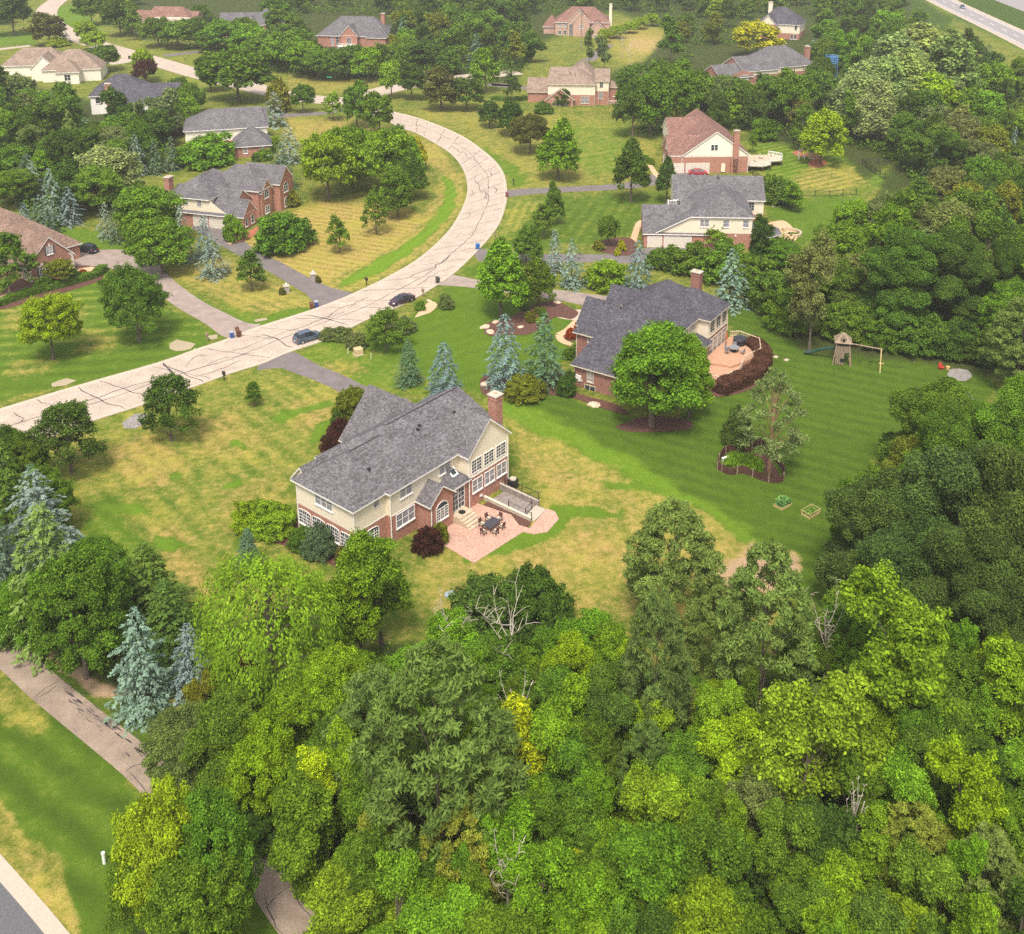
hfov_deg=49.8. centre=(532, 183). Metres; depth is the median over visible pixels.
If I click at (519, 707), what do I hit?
slender tree
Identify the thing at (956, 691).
linden tree
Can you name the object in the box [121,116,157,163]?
elm tree
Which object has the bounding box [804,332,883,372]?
play tower
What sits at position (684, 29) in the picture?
ash tree
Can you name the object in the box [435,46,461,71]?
elm tree
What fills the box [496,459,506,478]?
window
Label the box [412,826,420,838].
shrub
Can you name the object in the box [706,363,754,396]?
mulch bed
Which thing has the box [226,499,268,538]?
shrub
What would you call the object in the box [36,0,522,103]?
road
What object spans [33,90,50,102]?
maple tree
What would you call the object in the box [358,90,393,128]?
linden tree
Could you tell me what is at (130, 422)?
gravel patch
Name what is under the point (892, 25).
linden tree
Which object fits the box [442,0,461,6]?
elm tree
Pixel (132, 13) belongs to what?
linden tree
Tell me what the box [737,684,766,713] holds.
shrub
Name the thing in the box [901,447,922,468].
linden tree
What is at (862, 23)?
oak tree
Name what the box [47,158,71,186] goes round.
elm tree
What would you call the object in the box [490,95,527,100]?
hedge
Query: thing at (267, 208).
window
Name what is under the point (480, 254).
driveway
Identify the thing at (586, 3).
linden tree
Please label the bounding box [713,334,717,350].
window
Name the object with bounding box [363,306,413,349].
ornamental tree
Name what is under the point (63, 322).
ash tree
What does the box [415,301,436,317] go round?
garden path
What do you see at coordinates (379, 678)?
pine tree
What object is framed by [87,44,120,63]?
elm tree
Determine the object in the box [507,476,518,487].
air conditioner
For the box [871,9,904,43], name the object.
maple tree
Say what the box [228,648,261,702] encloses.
maple tree
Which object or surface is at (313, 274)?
stone pillar
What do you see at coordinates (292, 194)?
shrub
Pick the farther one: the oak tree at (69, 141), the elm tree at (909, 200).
the oak tree at (69, 141)
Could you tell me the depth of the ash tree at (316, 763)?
80.04 m
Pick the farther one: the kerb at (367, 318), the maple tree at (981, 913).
the kerb at (367, 318)
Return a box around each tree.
[0,0,32,35]
[0,66,13,103]
[0,67,9,77]
[0,86,5,101]
[0,99,17,114]
[0,107,19,146]
[0,126,9,147]
[0,142,32,170]
[0,167,41,206]
[0,230,40,292]
[0,423,25,460]
[0,437,49,577]
[0,458,14,495]
[0,469,87,576]
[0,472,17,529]
[0,501,88,675]
[0,510,23,585]
[0,568,31,647]
[1,431,51,481]
[2,71,39,102]
[13,86,42,105]
[13,91,35,109]
[13,103,44,141]
[13,128,38,159]
[14,124,46,159]
[15,290,84,359]
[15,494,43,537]
[16,153,47,197]
[17,462,83,518]
[19,10,67,39]
[19,160,50,203]
[19,202,33,219]
[19,543,140,679]
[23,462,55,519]
[24,398,108,473]
[27,93,74,134]
[28,194,61,231]
[29,148,56,181]
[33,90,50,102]
[35,138,65,163]
[36,168,69,228]
[41,127,87,164]
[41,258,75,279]
[46,97,84,119]
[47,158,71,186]
[51,80,82,102]
[54,159,89,210]
[57,91,81,127]
[58,186,87,228]
[60,597,99,642]
[62,109,76,130]
[62,117,74,130]
[68,534,132,568]
[69,0,105,23]
[69,164,123,214]
[70,143,146,205]
[71,127,99,151]
[72,19,97,36]
[78,30,107,46]
[79,120,99,127]
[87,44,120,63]
[87,124,103,148]
[95,203,115,241]
[96,261,171,341]
[97,85,134,125]
[97,123,135,151]
[97,540,203,673]
[99,0,136,36]
[99,121,126,129]
[100,112,148,141]
[100,205,127,246]
[102,847,156,933]
[103,606,175,737]
[104,138,138,173]
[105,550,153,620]
[107,772,194,933]
[111,180,188,235]
[121,0,142,40]
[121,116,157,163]
[121,214,197,273]
[128,134,151,175]
[129,59,157,80]
[130,46,155,80]
[132,98,145,116]
[136,16,175,46]
[136,372,204,441]
[136,834,253,933]
[137,696,222,792]
[138,577,202,687]
[141,87,186,131]
[141,108,175,143]
[143,139,167,176]
[146,91,200,126]
[155,20,199,49]
[161,137,181,172]
[165,623,218,706]
[167,76,188,83]
[170,85,194,109]
[175,205,200,263]
[177,15,207,48]
[177,782,265,919]
[178,688,256,806]
[179,82,202,115]
[181,664,220,705]
[189,3,217,22]
[189,544,352,711]
[193,29,221,51]
[193,54,225,91]
[193,215,217,260]
[194,47,278,101]
[194,234,232,282]
[197,18,241,50]
[197,88,206,104]
[215,675,262,748]
[219,704,300,818]
[224,23,265,48]
[226,16,257,37]
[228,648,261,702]
[232,527,265,576]
[235,249,267,290]
[243,381,261,406]
[244,29,285,65]
[258,0,294,14]
[262,7,293,30]
[263,29,303,70]
[264,674,318,747]
[266,92,286,130]
[266,763,337,903]
[267,124,301,164]
[268,770,292,804]
[273,144,299,189]
[276,24,288,31]
[283,0,295,8]
[284,38,323,76]
[284,738,325,775]
[288,18,310,36]
[290,83,315,112]
[291,28,314,39]
[294,0,311,12]
[294,853,402,933]
[295,33,323,48]
[295,744,337,798]
[298,131,363,200]
[299,48,334,80]
[300,638,369,712]
[301,658,355,732]
[302,705,373,747]
[308,742,346,849]
[318,547,383,653]
[319,47,350,80]
[320,663,412,808]
[321,89,342,120]
[322,123,368,189]
[323,713,367,834]
[325,213,352,252]
[328,0,338,6]
[331,847,343,877]
[332,527,413,646]
[337,44,361,77]
[337,819,395,931]
[338,740,405,832]
[342,78,368,127]
[346,632,531,880]
[349,46,380,81]
[349,666,376,711]
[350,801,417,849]
[352,127,410,186]
[354,648,381,667]
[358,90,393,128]
[358,926,391,933]
[359,185,390,233]
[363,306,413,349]
[366,847,432,933]
[373,0,383,9]
[374,42,393,77]
[377,163,413,217]
[378,59,400,96]
[381,0,394,5]
[382,642,434,732]
[384,41,412,63]
[386,9,418,30]
[386,34,400,46]
[386,131,425,166]
[389,13,408,34]
[391,148,430,192]
[392,339,424,390]
[392,724,454,830]
[393,0,420,14]
[394,874,450,927]
[395,27,419,59]
[396,32,416,41]
[397,37,422,58]
[398,18,406,29]
[399,62,426,99]
[399,833,460,916]
[401,880,485,933]
[409,39,444,65]
[412,0,440,11]
[413,6,435,37]
[415,21,435,61]
[415,136,427,161]
[416,602,478,663]
[418,63,457,109]
[418,792,506,902]
[423,10,451,37]
[424,341,463,398]
[424,679,460,717]
[431,0,443,13]
[433,587,477,638]
[434,22,469,56]
[434,696,499,751]
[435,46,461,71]
[440,3,456,25]
[441,922,475,933]
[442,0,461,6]
[446,646,499,713]
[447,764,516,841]
[447,842,479,894]
[449,75,485,109]
[451,0,470,8]
[451,709,481,793]
[456,4,473,23]
[459,12,490,35]
[459,18,474,46]
[459,627,534,701]
[460,791,536,903]
[461,860,504,910]
[461,896,544,933]
[462,34,483,72]
[468,47,500,92]
[472,0,488,14]
[474,9,497,24]
[475,27,500,54]
[475,235,531,317]
[475,567,539,658]
[477,100,499,127]
[480,313,527,391]
[484,10,513,32]
[486,0,507,14]
[488,0,514,17]
[489,829,525,906]
[491,674,533,710]
[493,557,578,649]
[495,100,524,132]
[495,835,578,933]
[496,24,523,55]
[498,670,533,701]
[499,688,534,716]
[499,900,509,913]
[501,690,545,777]
[502,29,527,66]
[503,70,522,101]
[504,691,582,775]
[507,112,549,152]
[508,0,530,22]
[512,21,539,41]
[512,222,543,264]
[516,771,549,844]
[518,20,526,44]
[518,312,565,394]
[521,32,549,62]
[522,253,560,306]
[524,784,576,876]
[525,0,537,12]
[528,623,553,661]
[531,203,555,237]
[533,115,582,179]
[533,661,574,712]
[537,723,595,802]
[539,606,613,676]
[541,627,594,676]
[543,782,609,855]
[544,179,564,223]
[544,848,582,887]
[546,230,564,275]
[550,852,626,933]
[550,918,609,933]
[556,239,589,292]
[560,672,592,733]
[572,760,619,816]
[572,813,626,857]
[574,0,594,6]
[576,848,631,896]
[579,681,643,771]
[579,707,620,802]
[583,27,594,58]
[585,657,652,735]
[587,619,628,663]
[594,34,611,67]
[595,817,689,925]
[596,28,611,38]
[596,214,620,245]
[603,0,619,9]
[606,319,707,426]
[606,899,638,933]
[609,25,626,38]
[611,77,655,136]
[612,136,652,202]
[615,61,651,87]
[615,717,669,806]
[616,240,653,289]
[616,620,647,689]
[616,756,696,828]
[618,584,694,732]
[619,695,675,763]
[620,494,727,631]
[622,21,638,32]
[623,41,637,65]
[629,71,673,136]
[630,727,718,781]
[630,891,647,932]
[632,17,649,26]
[634,70,661,120]
[635,902,677,933]
[639,100,663,135]
[644,13,660,25]
[647,57,680,78]
[652,666,691,733]
[653,751,696,804]
[654,0,670,11]
[655,13,686,60]
[655,155,676,202]
[657,795,719,874]
[661,872,747,933]
[664,67,704,116]
[664,332,714,418]
[672,807,756,909]
[674,57,690,69]
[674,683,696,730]
[676,12,697,32]
[677,21,691,42]
[681,0,695,9]
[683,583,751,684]
[685,68,710,103]
[685,677,748,781]
[687,770,726,821]
[690,677,731,722]
[694,706,769,789]
[695,0,711,16]
[697,775,726,823]
[699,10,724,40]
[699,74,736,107]
[703,74,734,120]
[704,0,722,15]
[704,225,727,243]
[708,91,731,124]
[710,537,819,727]
[710,875,746,913]
[714,248,756,315]
[716,788,759,875]
[720,0,737,27]
[720,75,760,122]
[721,91,742,127]
[723,759,796,850]
[730,20,786,51]
[733,899,787,933]
[736,88,770,130]
[736,367,810,473]
[737,0,756,18]
[737,664,760,711]
[740,669,897,806]
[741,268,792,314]
[745,834,789,898]
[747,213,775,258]
[748,129,757,152]
[750,792,822,899]
[752,73,788,118]
[755,0,761,9]
[755,71,763,81]
[758,0,784,9]
[763,235,800,270]
[764,627,822,684]
[765,876,838,933]
[769,72,817,114]
[771,66,800,116]
[779,182,806,210]
[782,225,837,350]
[785,99,813,129]
[785,639,815,686]
[785,793,864,884]
[788,244,825,294]
[790,102,814,151]
[791,108,817,127]
[791,787,832,806]
[799,107,848,164]
[800,893,860,933]
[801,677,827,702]
[802,846,870,923]
[804,577,844,678]
[805,66,836,108]
[810,19,837,39]
[810,38,834,60]
[810,63,834,84]
[811,0,835,7]
[811,56,836,73]
[811,219,871,257]
[812,8,833,22]
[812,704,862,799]
[813,585,871,638]
[813,640,840,677]
[814,467,927,593]
[814,912,874,933]
[815,35,832,58]
[815,256,866,303]
[816,47,836,74]
[817,0,837,12]
[821,83,843,106]
[821,252,851,292]
[822,597,880,655]
[823,88,839,112]
[826,621,866,675]
[827,70,877,133]
[827,469,875,541]
[829,19,838,34]
[830,199,868,226]
[831,0,842,10]
[831,28,858,71]
[836,558,964,721]
[836,728,860,803]
[837,4,854,28]
[837,58,880,84]
[837,748,888,834]
[838,0,847,12]
[839,14,860,33]
[839,88,860,140]
[841,47,863,76]
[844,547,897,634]
[845,439,1022,550]
[846,35,874,57]
[846,777,867,831]
[847,0,858,6]
[847,14,874,38]
[847,650,868,678]
[847,802,899,889]
[848,247,870,291]
[849,879,909,933]
[850,2,863,16]
[851,224,947,327]
[852,77,897,145]
[853,461,880,484]
[854,34,866,51]
[854,500,960,627]
[856,223,880,241]
[858,0,876,16]
[858,222,882,248]
[858,694,902,798]
[860,49,873,61]
[861,799,955,917]
[863,25,876,48]
[863,190,893,224]
[867,740,950,843]
[870,31,931,61]
[870,54,912,105]
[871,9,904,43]
[871,201,910,248]
[873,627,890,642]
[875,16,906,41]
[876,375,983,464]
[876,430,897,445]
[877,0,909,13]
[878,434,924,469]
[882,723,948,793]
[883,186,926,230]
[884,886,929,933]
[885,111,917,146]
[885,831,971,933]
[886,128,913,162]
[888,47,936,104]
[890,9,904,18]
[893,0,910,8]
[894,21,962,89]
[894,89,919,128]
[895,700,947,751]
[897,130,926,172]
[897,401,995,468]
[899,513,1023,690]
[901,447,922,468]
[904,12,931,24]
[905,175,940,206]
[907,10,927,24]
[907,88,948,131]
[910,201,929,228]
[911,120,924,134]
[912,903,938,933]
[913,104,956,129]
[914,226,936,235]
[915,121,953,168]
[915,201,934,219]
[917,70,961,110]
[919,130,945,175]
[921,196,978,234]
[922,111,940,132]
[923,113,948,122]
[925,129,968,169]
[925,729,1009,853]
[926,165,966,200]
[927,32,986,89]
[927,226,996,325]
[932,740,961,815]
[935,922,949,933]
[936,710,972,798]
[938,673,1000,751]
[939,647,985,704]
[941,180,984,209]
[941,617,980,656]
[942,112,981,144]
[942,184,998,236]
[942,212,970,233]
[944,832,998,920]
[946,28,963,34]
[947,820,1023,933]
[947,892,1001,933]
[948,127,965,142]
[950,737,1013,807]
[951,173,1002,194]
[953,87,979,115]
[953,103,969,129]
[955,81,965,99]
[957,140,1001,176]
[958,441,1023,640]
[962,153,1011,184]
[963,384,1023,453]
[963,684,1000,750]
[964,27,980,43]
[964,73,979,94]
[966,632,1023,744]
[968,40,987,60]
[968,90,1007,116]
[970,627,1011,691]
[972,733,1023,802]
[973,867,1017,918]
[974,113,1007,139]
[974,274,1023,337]
[975,51,1005,74]
[975,61,1017,99]
[975,122,1012,152]
[975,218,1011,253]
[976,245,992,256]
[977,206,1014,240]
[978,295,1023,375]
[979,118,999,127]
[981,111,1018,139]
[981,622,1017,636]
[982,44,992,53]
[987,70,1020,92]
[989,236,1023,290]
[989,787,1023,896]
[990,77,1016,108]
[991,180,1023,222]
[991,224,1023,252]
[991,279,1023,321]
[991,693,1023,734]
[992,198,1015,225]
[993,151,1018,171]
[994,371,1023,403]
[996,170,1017,194]
[997,875,1023,933]
[1000,230,1023,260]
[1005,142,1023,167]
[1005,778,1023,803]
[1007,826,1023,885]
[1008,56,1023,100]
[1008,113,1023,143]
[1008,157,1022,168]
[1011,126,1017,144]
[1012,164,1023,208]
[1013,154,1023,167]
[1016,208,1023,224]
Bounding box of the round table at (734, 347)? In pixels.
[729,345,739,352]
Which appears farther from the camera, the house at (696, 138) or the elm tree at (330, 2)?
the elm tree at (330, 2)
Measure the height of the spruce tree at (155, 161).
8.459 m
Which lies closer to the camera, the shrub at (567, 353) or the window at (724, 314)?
the shrub at (567, 353)
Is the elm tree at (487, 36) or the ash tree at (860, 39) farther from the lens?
the elm tree at (487, 36)
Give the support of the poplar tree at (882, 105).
on the ground
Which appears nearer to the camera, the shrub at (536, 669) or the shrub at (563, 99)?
the shrub at (536, 669)
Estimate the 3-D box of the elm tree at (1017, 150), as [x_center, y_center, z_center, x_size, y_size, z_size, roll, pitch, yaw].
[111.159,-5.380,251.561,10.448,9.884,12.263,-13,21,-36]
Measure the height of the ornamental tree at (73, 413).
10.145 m
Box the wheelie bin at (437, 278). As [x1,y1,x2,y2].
[435,276,439,282]
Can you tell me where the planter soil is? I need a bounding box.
[723,453,778,475]
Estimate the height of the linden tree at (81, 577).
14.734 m
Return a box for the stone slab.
[444,590,452,597]
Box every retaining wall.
[483,495,531,521]
[499,482,539,505]
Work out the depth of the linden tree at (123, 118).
278.14 m
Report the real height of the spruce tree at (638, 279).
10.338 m
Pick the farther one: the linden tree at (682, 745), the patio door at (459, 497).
the patio door at (459, 497)
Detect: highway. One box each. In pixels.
[931,0,1023,45]
[996,0,1023,10]
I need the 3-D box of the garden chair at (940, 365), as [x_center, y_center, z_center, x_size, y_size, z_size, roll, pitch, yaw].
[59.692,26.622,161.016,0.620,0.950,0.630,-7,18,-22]
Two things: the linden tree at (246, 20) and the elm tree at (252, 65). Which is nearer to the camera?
the elm tree at (252, 65)
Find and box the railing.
[506,478,538,499]
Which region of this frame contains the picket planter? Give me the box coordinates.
[717,438,784,482]
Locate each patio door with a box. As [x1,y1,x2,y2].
[453,485,464,511]
[709,338,712,353]
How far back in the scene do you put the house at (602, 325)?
160.72 m
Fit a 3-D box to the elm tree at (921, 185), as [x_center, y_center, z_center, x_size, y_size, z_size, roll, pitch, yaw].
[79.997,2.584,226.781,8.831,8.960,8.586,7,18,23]
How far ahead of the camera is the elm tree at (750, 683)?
88.24 m
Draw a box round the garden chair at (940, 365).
[938,362,944,369]
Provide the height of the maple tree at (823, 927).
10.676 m
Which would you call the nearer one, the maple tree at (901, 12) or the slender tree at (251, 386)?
the slender tree at (251, 386)
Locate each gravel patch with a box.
[51,378,75,386]
[122,413,146,427]
[169,339,194,350]
[208,334,217,339]
[254,318,266,321]
[947,368,971,380]
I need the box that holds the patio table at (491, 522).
[483,516,500,532]
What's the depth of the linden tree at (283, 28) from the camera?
406.18 m
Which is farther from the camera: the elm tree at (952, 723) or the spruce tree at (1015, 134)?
the spruce tree at (1015, 134)
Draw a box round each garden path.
[77,267,93,270]
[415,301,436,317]
[555,334,575,345]
[556,320,576,334]
[558,309,580,319]
[631,220,640,241]
[646,160,658,176]
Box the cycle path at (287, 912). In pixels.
[0,638,314,933]
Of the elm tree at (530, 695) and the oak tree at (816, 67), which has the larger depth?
the oak tree at (816, 67)
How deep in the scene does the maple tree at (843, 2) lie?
509.52 m
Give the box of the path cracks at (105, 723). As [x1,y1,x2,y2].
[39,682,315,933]
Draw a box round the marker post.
[101,851,105,864]
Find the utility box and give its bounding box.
[353,346,363,356]
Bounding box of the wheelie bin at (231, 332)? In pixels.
[229,330,233,337]
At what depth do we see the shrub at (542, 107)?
316.71 m
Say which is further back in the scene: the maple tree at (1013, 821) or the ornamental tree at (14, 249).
the ornamental tree at (14, 249)
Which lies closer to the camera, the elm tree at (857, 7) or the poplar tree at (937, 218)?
the poplar tree at (937, 218)
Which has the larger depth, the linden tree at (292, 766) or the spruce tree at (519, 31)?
the spruce tree at (519, 31)
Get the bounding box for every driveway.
[0,45,29,49]
[74,249,259,337]
[109,57,131,64]
[163,49,226,56]
[192,226,351,306]
[257,352,408,399]
[272,108,343,118]
[439,275,606,304]
[475,248,713,262]
[488,83,526,89]
[507,172,688,196]
[585,44,612,60]
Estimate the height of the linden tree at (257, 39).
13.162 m
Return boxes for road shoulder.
[927,0,1023,48]
[953,0,1023,32]
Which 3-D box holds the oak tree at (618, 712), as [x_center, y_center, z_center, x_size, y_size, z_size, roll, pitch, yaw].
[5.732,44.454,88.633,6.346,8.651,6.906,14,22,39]
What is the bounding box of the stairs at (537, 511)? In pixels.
[527,505,545,521]
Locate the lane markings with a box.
[938,0,1022,44]
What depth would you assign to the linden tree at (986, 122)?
265.27 m
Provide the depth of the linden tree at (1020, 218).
199.22 m
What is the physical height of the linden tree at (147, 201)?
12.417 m
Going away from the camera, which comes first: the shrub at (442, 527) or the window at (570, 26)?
the shrub at (442, 527)
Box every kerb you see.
[0,122,469,410]
[0,854,69,933]
[39,111,506,439]
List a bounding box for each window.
[39,266,45,277]
[46,245,53,255]
[64,75,70,80]
[196,200,201,206]
[243,147,247,153]
[251,214,254,223]
[264,189,268,198]
[265,204,269,213]
[283,182,287,192]
[298,508,311,526]
[312,516,324,527]
[314,494,332,513]
[326,524,339,544]
[331,36,333,45]
[340,531,350,547]
[367,526,379,537]
[373,499,379,509]
[396,504,415,529]
[399,484,412,500]
[436,500,448,523]
[439,460,450,477]
[471,455,481,474]
[472,475,483,494]
[484,448,493,466]
[484,467,494,486]
[496,440,505,458]
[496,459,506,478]
[569,24,572,35]
[581,96,588,103]
[584,384,594,391]
[586,370,593,383]
[598,91,602,98]
[690,322,695,331]
[699,219,709,227]
[710,319,714,333]
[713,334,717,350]
[716,314,720,328]
[717,330,721,346]
[721,327,725,343]
[722,220,729,227]
[722,310,726,323]
[743,220,748,227]
[749,202,754,210]
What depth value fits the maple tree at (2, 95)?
296.57 m
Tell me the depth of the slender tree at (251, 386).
149.28 m
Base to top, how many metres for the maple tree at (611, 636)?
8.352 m
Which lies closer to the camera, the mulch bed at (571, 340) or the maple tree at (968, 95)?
the mulch bed at (571, 340)
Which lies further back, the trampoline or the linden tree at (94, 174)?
the trampoline
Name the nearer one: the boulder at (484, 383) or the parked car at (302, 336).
the boulder at (484, 383)
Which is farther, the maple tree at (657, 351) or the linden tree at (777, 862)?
the maple tree at (657, 351)
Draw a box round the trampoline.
[826,55,838,80]
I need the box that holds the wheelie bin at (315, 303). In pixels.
[314,300,317,307]
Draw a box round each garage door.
[193,215,208,227]
[209,216,224,228]
[647,236,661,247]
[664,236,691,247]
[673,163,683,172]
[686,163,709,172]
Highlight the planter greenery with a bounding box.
[723,452,765,472]
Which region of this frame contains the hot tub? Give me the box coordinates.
[733,335,746,346]
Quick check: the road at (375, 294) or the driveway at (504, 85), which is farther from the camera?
the driveway at (504, 85)
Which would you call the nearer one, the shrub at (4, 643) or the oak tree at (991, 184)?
the shrub at (4, 643)
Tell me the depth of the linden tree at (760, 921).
70.72 m
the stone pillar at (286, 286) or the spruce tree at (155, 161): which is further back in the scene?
the spruce tree at (155, 161)
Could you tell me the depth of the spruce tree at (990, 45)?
359.30 m
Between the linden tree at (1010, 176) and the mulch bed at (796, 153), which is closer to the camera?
the linden tree at (1010, 176)
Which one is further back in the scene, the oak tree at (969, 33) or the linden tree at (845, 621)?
the oak tree at (969, 33)
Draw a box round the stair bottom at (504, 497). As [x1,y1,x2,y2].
[493,491,534,513]
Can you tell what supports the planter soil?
in the picket planter
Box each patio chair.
[478,517,485,527]
[479,527,486,535]
[484,512,491,520]
[492,527,498,535]
[496,511,502,518]
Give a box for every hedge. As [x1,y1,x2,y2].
[0,264,108,305]
[252,146,276,162]
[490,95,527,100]
[571,341,575,359]
[711,335,772,396]
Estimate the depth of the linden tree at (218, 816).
72.86 m
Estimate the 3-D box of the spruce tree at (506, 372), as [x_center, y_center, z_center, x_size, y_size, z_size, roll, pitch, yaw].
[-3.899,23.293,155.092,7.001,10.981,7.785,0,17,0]
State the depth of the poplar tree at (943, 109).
281.06 m
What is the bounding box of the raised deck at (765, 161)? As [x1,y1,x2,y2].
[747,151,782,171]
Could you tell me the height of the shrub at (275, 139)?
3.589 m
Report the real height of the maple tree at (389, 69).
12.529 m
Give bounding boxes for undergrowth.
[1,0,1023,929]
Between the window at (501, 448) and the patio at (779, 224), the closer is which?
the window at (501, 448)
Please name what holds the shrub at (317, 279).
on the ground
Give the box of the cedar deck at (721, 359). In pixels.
[707,331,760,388]
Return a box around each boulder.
[480,324,489,328]
[480,381,491,385]
[486,329,493,333]
[587,401,599,407]
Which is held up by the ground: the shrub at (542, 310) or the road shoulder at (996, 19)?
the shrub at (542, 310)
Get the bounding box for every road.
[0,108,503,434]
[0,882,43,933]
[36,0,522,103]
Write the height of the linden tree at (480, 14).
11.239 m
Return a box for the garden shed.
[807,148,823,159]
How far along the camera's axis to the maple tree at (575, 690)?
87.64 m
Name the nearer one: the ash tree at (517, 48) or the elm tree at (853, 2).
the ash tree at (517, 48)
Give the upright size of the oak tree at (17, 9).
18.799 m
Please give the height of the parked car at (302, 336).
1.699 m
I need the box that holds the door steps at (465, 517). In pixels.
[453,506,483,530]
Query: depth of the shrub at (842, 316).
169.43 m
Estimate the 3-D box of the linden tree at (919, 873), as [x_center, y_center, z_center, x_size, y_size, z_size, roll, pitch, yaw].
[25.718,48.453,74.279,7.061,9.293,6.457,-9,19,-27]
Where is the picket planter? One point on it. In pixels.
(765, 477)
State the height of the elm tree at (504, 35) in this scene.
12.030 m
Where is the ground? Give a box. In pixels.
[0,0,1023,933]
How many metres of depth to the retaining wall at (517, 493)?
129.98 m
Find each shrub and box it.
[0,606,29,648]
[33,275,55,288]
[44,35,71,46]
[65,268,79,277]
[171,126,184,135]
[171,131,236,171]
[222,213,248,243]
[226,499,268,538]
[243,796,280,859]
[246,496,296,542]
[251,147,273,161]
[251,211,318,256]
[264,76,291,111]
[270,135,280,146]
[278,287,285,294]
[285,524,311,554]
[286,188,300,206]
[298,521,337,564]
[315,275,321,282]
[318,327,333,340]
[318,416,348,452]
[329,410,343,425]
[330,384,363,421]
[331,326,353,342]
[334,544,346,562]
[345,331,369,351]
[366,654,391,672]
[386,322,395,329]
[390,123,406,133]
[394,315,417,334]
[409,525,444,558]
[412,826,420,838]
[414,301,425,310]
[433,522,449,543]
[437,293,454,309]
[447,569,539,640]
[503,372,547,405]
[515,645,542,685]
[519,303,529,310]
[526,311,535,322]
[528,660,542,697]
[533,99,553,113]
[538,307,547,318]
[552,88,570,105]
[556,369,576,396]
[562,347,575,359]
[564,327,575,339]
[582,258,631,292]
[592,240,606,250]
[608,812,622,819]
[613,247,620,255]
[618,239,626,250]
[644,244,682,270]
[648,158,654,164]
[670,240,711,276]
[679,670,704,688]
[680,683,697,732]
[694,235,746,284]
[720,253,776,290]
[720,404,754,451]
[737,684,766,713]
[752,111,779,140]
[753,900,772,910]
[760,288,818,337]
[763,172,798,208]
[813,298,874,343]
[852,311,911,354]
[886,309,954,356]
[926,315,985,362]
[936,902,955,926]
[962,329,1017,368]
[1014,920,1023,933]
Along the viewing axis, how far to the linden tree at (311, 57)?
358.62 m
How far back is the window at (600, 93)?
327.89 m
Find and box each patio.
[444,503,558,562]
[768,220,796,240]
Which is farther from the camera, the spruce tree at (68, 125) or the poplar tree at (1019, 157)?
the spruce tree at (68, 125)
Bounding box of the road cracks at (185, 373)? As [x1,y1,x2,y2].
[10,118,502,425]
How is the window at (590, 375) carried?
in the house at (602, 325)
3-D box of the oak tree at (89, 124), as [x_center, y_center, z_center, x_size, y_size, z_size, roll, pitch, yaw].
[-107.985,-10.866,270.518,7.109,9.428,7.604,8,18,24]
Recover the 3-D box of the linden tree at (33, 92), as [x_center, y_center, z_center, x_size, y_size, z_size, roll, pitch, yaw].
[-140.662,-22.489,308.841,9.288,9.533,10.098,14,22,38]
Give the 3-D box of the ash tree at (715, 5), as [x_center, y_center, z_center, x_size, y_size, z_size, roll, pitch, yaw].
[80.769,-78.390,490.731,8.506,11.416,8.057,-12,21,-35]
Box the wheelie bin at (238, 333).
[235,326,241,337]
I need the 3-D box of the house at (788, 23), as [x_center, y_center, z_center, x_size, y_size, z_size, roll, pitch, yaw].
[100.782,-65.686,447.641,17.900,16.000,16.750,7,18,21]
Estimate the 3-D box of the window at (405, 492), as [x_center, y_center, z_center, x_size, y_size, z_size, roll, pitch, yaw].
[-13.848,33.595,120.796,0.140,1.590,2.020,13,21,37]
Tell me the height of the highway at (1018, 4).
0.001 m
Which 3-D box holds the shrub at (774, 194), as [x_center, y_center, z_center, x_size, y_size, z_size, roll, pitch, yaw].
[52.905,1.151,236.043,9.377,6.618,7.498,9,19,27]
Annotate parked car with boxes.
[79,242,98,253]
[292,329,320,343]
[388,292,414,305]
[688,168,708,174]
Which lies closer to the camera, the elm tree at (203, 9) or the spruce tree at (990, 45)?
the spruce tree at (990, 45)
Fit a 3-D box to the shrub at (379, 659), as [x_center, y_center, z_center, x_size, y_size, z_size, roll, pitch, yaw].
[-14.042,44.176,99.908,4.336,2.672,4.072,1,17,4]
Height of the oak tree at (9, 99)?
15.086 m
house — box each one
[0,207,82,281]
[1,47,107,83]
[88,73,182,114]
[130,6,204,33]
[162,162,293,228]
[183,106,271,157]
[220,9,284,36]
[290,384,511,547]
[316,13,397,48]
[527,58,617,105]
[542,3,612,37]
[570,269,731,396]
[640,173,781,248]
[661,108,750,172]
[704,45,811,84]
[760,1,805,39]
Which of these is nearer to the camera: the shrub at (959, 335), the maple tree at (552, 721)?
the maple tree at (552, 721)
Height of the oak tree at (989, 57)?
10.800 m
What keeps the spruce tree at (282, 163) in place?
on the ground
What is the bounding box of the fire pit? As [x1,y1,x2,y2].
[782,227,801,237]
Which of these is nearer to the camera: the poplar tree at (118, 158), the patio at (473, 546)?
the patio at (473, 546)
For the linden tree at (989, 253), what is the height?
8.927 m
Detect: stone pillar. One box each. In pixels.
[283,283,289,292]
[309,271,316,280]
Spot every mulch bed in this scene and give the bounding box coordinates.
[0,265,102,308]
[233,227,258,241]
[237,515,335,566]
[480,371,629,414]
[483,502,531,526]
[484,300,577,335]
[563,335,575,346]
[592,237,636,255]
[615,416,692,431]
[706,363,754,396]
[793,149,807,156]
[808,159,826,166]
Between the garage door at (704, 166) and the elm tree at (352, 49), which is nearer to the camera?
the garage door at (704, 166)
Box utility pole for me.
[581,11,581,50]
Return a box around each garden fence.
[740,134,798,144]
[800,189,856,196]
[862,158,885,179]
[865,157,891,163]
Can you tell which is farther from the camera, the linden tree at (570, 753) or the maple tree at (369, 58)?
the maple tree at (369, 58)
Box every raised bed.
[773,495,791,510]
[801,503,820,518]
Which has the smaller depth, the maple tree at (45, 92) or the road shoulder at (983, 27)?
the maple tree at (45, 92)

